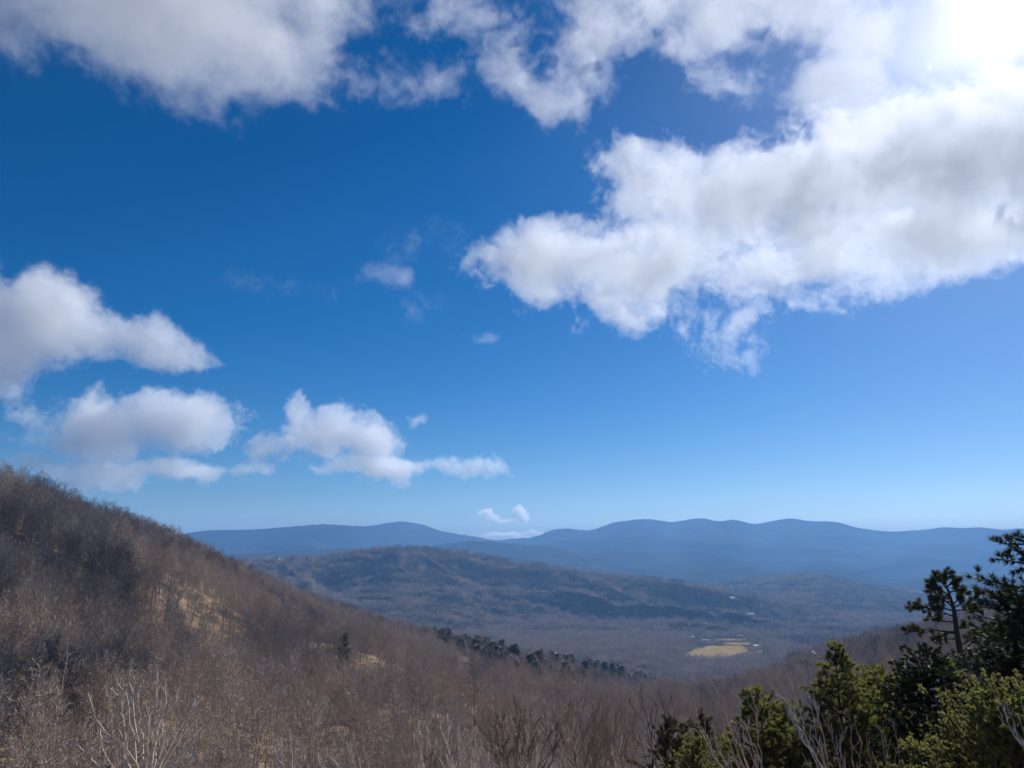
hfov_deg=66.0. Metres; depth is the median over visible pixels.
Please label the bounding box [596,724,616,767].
sapling
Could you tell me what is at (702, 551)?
mountains
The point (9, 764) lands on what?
bare tree
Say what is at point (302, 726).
bare tree
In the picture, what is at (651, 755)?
sapling
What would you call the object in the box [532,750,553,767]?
sapling
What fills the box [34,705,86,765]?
bare tree
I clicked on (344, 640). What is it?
pine tree
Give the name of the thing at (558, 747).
bare tree
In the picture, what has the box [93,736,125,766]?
bare tree
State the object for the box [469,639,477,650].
pine tree
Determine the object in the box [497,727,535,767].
bare tree
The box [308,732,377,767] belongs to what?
bare tree
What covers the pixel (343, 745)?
bare tree
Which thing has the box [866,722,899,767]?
bare tree
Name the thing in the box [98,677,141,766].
bare tree
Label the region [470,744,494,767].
sapling
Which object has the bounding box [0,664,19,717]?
bare tree
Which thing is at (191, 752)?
bare tree
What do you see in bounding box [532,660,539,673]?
pine tree
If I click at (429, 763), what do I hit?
sapling
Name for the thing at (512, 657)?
pine tree
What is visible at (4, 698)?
bare tree
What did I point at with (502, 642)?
pine tree
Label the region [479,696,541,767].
bare tree
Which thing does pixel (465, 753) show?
bare tree
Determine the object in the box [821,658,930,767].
young pine
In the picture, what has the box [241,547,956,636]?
hills
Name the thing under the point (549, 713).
bare tree
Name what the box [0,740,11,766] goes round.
bare tree
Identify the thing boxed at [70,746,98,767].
bare tree
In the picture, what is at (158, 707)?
bare tree
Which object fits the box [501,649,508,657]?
pine tree
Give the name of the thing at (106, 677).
bare tree
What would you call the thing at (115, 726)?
bare tree
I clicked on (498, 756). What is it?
sapling
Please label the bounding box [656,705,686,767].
sapling
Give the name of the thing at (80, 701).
bare tree
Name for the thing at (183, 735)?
bare tree
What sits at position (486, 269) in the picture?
sky
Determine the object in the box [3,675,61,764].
bare tree
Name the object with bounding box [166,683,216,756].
bare tree
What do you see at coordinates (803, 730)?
bare tree
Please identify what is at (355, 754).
bare tree
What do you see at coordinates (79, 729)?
bare tree
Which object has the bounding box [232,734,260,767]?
bare tree
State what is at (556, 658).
pine tree
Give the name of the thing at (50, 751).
bare tree
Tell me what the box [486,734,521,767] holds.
bare tree
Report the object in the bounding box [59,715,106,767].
bare tree
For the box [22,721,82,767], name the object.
bare tree
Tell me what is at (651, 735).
bare tree
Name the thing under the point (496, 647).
pine tree
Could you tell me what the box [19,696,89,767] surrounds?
bare tree
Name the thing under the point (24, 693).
bare tree
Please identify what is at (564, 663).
pine tree
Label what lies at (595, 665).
pine tree
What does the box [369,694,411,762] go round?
bare tree
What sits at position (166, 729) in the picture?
bare tree
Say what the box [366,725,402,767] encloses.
bare tree
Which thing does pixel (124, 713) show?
bare tree
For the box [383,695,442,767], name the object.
bare tree
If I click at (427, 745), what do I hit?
sapling
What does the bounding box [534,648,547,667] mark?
pine tree
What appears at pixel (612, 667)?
pine tree
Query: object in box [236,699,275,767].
bare tree
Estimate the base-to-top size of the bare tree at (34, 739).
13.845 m
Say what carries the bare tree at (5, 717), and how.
on the hillside
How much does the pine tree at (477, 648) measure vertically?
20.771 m
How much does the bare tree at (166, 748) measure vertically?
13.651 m
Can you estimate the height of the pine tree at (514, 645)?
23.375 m
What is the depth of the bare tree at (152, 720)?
139.09 m
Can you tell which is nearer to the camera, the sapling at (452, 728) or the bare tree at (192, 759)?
the sapling at (452, 728)
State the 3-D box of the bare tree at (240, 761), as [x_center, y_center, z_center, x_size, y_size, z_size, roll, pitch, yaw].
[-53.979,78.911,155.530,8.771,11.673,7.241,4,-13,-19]
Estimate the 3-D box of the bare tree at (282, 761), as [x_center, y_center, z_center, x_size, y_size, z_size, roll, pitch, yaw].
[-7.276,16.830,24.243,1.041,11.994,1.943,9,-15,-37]
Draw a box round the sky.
[0,0,1023,539]
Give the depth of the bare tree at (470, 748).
152.38 m
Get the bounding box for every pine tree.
[335,633,352,662]
[433,632,445,644]
[443,631,452,641]
[455,638,465,650]
[468,643,485,662]
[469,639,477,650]
[486,641,495,652]
[492,645,499,653]
[493,651,500,663]
[499,639,506,650]
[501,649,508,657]
[506,655,516,666]
[508,647,514,655]
[511,643,521,660]
[511,647,523,660]
[522,652,536,669]
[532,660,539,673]
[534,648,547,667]
[550,652,559,669]
[560,661,571,674]
[568,658,577,668]
[580,660,590,677]
[591,662,599,670]
[600,661,610,671]
[608,662,617,677]
[617,665,627,678]
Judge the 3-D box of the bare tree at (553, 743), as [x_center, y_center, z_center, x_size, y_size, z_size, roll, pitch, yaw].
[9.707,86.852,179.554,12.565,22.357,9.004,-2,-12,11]
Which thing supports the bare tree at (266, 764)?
on the hillside
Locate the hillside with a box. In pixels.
[0,493,986,767]
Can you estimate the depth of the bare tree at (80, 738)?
152.33 m
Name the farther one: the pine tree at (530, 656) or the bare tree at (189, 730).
the pine tree at (530, 656)
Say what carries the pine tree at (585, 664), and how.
on the hillside
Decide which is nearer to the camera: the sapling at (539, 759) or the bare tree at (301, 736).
the sapling at (539, 759)
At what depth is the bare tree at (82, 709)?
162.98 m
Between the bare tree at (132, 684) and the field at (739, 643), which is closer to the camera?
the bare tree at (132, 684)
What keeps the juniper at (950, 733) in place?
on the hillside
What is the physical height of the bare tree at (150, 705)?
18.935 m
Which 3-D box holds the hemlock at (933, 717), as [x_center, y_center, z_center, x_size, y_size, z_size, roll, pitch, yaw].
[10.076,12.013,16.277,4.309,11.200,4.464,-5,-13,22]
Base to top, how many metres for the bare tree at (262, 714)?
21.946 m
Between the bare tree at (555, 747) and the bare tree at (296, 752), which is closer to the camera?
the bare tree at (555, 747)
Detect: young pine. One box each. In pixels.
[693,683,816,767]
[732,696,832,767]
[779,639,900,767]
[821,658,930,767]
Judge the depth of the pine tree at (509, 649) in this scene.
887.21 m
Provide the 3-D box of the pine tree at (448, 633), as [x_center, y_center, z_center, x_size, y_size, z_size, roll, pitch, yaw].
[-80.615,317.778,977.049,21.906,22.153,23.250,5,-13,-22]
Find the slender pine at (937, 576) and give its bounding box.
[901,565,987,682]
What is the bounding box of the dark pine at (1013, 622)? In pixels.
[931,528,1023,766]
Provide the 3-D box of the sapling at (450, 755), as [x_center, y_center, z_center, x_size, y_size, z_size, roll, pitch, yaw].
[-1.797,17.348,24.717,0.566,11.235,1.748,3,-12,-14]
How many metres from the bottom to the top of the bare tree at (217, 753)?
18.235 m
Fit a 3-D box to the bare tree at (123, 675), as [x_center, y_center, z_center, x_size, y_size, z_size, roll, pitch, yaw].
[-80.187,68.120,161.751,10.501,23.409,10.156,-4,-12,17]
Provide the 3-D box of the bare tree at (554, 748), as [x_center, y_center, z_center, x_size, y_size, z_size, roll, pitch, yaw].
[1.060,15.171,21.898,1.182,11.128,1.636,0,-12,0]
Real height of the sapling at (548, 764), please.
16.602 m
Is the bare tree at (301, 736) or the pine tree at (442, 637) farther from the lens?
the pine tree at (442, 637)
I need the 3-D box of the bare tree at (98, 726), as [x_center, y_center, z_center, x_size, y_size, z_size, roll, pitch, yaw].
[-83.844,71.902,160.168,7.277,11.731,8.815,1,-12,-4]
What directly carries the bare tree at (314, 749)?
on the hillside
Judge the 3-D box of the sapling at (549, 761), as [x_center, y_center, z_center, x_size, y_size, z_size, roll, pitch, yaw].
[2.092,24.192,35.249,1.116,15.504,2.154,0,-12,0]
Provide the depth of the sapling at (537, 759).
40.67 m
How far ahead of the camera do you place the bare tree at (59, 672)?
159.73 m
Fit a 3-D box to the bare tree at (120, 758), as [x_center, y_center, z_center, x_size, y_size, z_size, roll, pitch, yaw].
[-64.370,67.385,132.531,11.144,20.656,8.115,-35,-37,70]
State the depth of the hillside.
283.30 m
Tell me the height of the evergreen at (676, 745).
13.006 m
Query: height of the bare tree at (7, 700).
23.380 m
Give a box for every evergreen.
[623,713,695,767]
[684,706,718,767]
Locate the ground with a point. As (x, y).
(644, 667)
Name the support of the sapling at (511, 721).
on the hillside
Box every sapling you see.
[396,719,425,767]
[408,715,430,767]
[422,736,445,767]
[427,718,464,767]
[449,749,465,767]
[455,729,485,767]
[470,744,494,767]
[490,709,521,767]
[491,740,511,767]
[517,725,542,767]
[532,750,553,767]
[537,732,558,767]
[545,749,567,767]
[556,740,580,767]
[582,723,606,767]
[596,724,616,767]
[609,736,629,767]
[617,721,638,767]
[643,740,659,767]
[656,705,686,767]
[711,711,729,758]
[711,717,730,755]
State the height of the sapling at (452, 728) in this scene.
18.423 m
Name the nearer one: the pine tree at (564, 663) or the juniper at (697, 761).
the juniper at (697, 761)
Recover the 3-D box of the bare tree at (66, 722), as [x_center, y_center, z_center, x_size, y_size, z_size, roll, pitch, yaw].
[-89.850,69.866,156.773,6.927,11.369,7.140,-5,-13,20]
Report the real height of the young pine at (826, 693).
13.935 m
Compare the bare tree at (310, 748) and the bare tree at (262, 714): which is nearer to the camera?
the bare tree at (310, 748)
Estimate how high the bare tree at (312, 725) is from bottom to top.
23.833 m
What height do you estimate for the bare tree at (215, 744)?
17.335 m
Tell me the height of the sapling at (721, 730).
16.796 m
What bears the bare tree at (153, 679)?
on the hillside
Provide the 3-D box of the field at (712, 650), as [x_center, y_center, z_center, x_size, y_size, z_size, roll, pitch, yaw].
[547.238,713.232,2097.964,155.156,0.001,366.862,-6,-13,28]
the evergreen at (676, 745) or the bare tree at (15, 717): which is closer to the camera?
the evergreen at (676, 745)
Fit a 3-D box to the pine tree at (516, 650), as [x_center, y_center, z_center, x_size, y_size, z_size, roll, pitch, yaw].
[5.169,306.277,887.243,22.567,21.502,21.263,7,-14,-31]
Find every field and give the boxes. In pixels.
[682,645,748,658]
[726,643,749,644]
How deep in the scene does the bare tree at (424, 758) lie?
144.69 m
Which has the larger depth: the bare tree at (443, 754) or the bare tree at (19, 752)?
the bare tree at (443, 754)
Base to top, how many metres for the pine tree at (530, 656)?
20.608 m
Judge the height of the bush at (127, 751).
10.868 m
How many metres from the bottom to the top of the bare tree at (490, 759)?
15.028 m
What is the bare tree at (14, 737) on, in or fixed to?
on the hillside
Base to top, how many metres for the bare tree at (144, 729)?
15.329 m
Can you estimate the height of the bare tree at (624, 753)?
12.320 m
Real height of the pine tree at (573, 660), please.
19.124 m
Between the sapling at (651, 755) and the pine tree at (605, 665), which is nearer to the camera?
the sapling at (651, 755)
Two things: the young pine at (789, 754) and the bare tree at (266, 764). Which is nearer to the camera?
the young pine at (789, 754)
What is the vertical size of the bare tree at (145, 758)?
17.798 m
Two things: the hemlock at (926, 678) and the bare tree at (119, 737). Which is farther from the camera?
the bare tree at (119, 737)
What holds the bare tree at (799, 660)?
on the hillside
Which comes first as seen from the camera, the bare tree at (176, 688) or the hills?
the bare tree at (176, 688)
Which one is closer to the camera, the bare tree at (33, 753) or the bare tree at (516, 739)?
the bare tree at (516, 739)
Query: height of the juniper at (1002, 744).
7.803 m
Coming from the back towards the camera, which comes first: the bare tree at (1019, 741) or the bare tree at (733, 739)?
the bare tree at (733, 739)
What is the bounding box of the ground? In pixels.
[449,601,965,682]
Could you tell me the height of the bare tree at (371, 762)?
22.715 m
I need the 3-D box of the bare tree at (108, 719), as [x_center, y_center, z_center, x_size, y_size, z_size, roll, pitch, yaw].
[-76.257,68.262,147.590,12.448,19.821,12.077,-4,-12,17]
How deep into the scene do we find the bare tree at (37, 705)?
137.55 m
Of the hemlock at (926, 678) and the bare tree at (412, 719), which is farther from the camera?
the bare tree at (412, 719)
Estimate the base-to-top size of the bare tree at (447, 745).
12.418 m
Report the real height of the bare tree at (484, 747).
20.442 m
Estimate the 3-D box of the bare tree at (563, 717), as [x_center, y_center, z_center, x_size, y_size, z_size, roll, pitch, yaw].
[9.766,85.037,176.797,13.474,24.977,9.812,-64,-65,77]
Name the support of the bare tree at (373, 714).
on the hillside
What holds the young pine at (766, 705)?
on the hillside
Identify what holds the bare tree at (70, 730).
on the hillside
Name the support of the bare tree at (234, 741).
on the hillside
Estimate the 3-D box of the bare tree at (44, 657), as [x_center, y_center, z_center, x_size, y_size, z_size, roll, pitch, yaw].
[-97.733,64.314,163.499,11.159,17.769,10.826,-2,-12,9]
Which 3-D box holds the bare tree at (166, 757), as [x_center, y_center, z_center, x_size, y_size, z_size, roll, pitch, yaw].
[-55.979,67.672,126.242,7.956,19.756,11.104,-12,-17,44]
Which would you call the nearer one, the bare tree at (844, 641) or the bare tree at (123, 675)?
the bare tree at (844, 641)
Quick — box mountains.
[181,518,1023,596]
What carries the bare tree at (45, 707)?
on the hillside
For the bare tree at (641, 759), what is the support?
on the hillside
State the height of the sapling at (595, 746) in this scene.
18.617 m
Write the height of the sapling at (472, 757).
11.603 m
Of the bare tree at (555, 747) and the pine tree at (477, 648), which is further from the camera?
the pine tree at (477, 648)
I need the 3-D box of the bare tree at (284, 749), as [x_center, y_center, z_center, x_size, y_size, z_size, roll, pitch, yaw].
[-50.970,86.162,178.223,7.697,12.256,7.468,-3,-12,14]
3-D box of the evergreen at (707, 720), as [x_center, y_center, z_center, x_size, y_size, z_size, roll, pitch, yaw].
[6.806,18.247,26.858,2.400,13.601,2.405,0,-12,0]
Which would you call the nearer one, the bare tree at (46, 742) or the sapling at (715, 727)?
the sapling at (715, 727)
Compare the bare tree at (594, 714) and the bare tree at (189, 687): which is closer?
the bare tree at (594, 714)
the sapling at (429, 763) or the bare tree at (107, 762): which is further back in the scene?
the bare tree at (107, 762)
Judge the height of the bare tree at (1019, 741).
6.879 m
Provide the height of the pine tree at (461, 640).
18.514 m
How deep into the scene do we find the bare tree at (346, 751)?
145.54 m
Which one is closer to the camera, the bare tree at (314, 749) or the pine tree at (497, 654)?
the bare tree at (314, 749)
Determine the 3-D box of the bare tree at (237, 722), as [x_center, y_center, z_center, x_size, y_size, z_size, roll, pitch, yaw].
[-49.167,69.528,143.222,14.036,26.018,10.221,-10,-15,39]
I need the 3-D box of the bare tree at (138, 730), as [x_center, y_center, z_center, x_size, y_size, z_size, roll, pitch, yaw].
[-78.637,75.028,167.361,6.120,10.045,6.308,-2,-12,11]
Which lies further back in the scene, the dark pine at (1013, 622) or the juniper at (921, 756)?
the dark pine at (1013, 622)
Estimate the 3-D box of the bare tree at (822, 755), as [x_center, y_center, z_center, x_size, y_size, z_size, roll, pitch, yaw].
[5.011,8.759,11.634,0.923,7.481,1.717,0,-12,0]
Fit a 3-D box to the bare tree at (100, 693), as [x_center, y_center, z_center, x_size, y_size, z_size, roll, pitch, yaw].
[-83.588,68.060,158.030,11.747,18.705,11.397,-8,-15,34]
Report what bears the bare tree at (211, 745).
on the hillside
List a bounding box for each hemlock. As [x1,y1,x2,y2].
[855,642,973,767]
[876,681,1023,767]
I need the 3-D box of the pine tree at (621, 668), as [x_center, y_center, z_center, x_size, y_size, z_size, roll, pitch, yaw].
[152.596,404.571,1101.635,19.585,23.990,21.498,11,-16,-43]
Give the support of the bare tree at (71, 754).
on the hillside
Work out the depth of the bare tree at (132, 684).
164.20 m
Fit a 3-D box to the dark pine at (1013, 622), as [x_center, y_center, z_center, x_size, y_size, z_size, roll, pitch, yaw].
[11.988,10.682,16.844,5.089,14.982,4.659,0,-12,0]
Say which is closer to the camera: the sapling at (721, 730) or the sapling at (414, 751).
the sapling at (414, 751)
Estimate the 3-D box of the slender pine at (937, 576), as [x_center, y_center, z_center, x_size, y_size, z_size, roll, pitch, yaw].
[13.964,14.816,24.025,2.670,18.171,1.142,-9,-15,36]
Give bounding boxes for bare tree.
[0,655,79,767]
[0,660,29,738]
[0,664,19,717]
[0,673,7,707]
[0,680,13,715]
[0,690,24,740]
[0,721,25,765]
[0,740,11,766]
[1,696,52,767]
[2,723,58,767]
[2,736,29,767]
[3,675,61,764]
[3,680,52,766]
[11,651,57,736]
[13,739,35,764]
[15,719,50,767]
[16,676,71,739]
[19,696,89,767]
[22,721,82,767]
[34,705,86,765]
[34,731,78,767]
[35,674,68,750]
[44,637,95,737]
[46,731,81,767]
[51,712,83,767]
[52,708,77,743]
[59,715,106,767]
[64,677,108,767]
[67,713,113,766]
[67,716,90,766]
[69,691,99,746]
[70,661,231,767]
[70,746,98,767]
[71,695,121,767]
[75,662,116,763]
[77,725,127,767]
[81,648,126,757]
[83,709,115,765]
[84,695,119,766]
[93,659,153,767]
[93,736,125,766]
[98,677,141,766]
[103,698,132,767]
[109,723,157,767]
[110,665,157,765]
[113,682,142,757]
[115,724,132,756]
[123,707,155,762]
[125,677,168,765]
[128,716,150,747]
[130,650,180,760]
[130,670,185,757]
[131,745,161,767]
[132,711,183,767]
[136,695,193,767]
[148,742,184,767]
[149,733,178,767]
[155,678,197,767]
[160,707,210,766]
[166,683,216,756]
[167,726,210,767]
[178,708,216,767]
[179,742,205,767]
[181,720,237,767]
[199,717,236,767]
[199,744,226,767]
[205,669,258,766]
[205,693,268,767]
[209,708,235,765]
[221,728,245,763]
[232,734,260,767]
[232,754,258,767]
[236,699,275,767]
[242,699,283,767]
[257,745,274,767]
[267,724,307,767]
[267,744,293,767]
[274,737,294,764]
[274,737,307,767]
[277,689,334,767]
[284,695,342,763]
[284,706,330,766]
[287,729,330,767]
[290,727,329,767]
[305,737,334,767]
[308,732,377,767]
[317,726,366,766]
[329,727,364,767]
[337,736,365,767]
[345,691,390,767]
[346,724,407,767]
[352,743,389,767]
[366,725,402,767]
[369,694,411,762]
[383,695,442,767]
[405,745,433,767]
[431,715,484,767]
[433,742,458,767]
[452,727,485,767]
[453,726,490,767]
[453,737,482,766]
[467,723,504,767]
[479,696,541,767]
[481,749,499,767]
[485,720,515,764]
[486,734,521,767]
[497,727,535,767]
[526,696,572,763]
[529,715,581,767]
[533,715,569,766]
[536,685,623,767]
[537,705,577,766]
[538,722,564,767]
[539,720,573,767]
[590,698,643,767]
[628,681,674,767]
[632,748,650,767]
[690,669,761,767]
[767,664,828,767]
[796,648,824,731]
[800,713,861,767]
[827,626,873,715]
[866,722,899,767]
[994,694,1023,749]
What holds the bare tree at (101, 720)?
on the hillside
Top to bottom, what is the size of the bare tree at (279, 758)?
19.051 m
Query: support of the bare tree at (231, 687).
on the hillside
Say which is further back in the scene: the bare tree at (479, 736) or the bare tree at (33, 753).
the bare tree at (479, 736)
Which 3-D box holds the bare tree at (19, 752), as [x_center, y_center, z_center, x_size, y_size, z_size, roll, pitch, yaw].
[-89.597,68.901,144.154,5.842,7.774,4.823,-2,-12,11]
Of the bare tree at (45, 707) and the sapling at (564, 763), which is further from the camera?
the bare tree at (45, 707)
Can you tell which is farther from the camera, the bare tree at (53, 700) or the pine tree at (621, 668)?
the pine tree at (621, 668)
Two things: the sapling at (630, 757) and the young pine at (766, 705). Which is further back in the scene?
the sapling at (630, 757)
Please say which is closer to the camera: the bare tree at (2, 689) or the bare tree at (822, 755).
the bare tree at (822, 755)
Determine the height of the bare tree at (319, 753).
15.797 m
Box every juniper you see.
[660,732,739,767]
[879,732,958,767]
[910,706,990,767]
[918,656,1023,767]
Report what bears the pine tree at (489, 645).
on the hillside
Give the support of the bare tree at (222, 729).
on the hillside
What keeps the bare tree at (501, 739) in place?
on the hillside
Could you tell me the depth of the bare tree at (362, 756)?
143.53 m

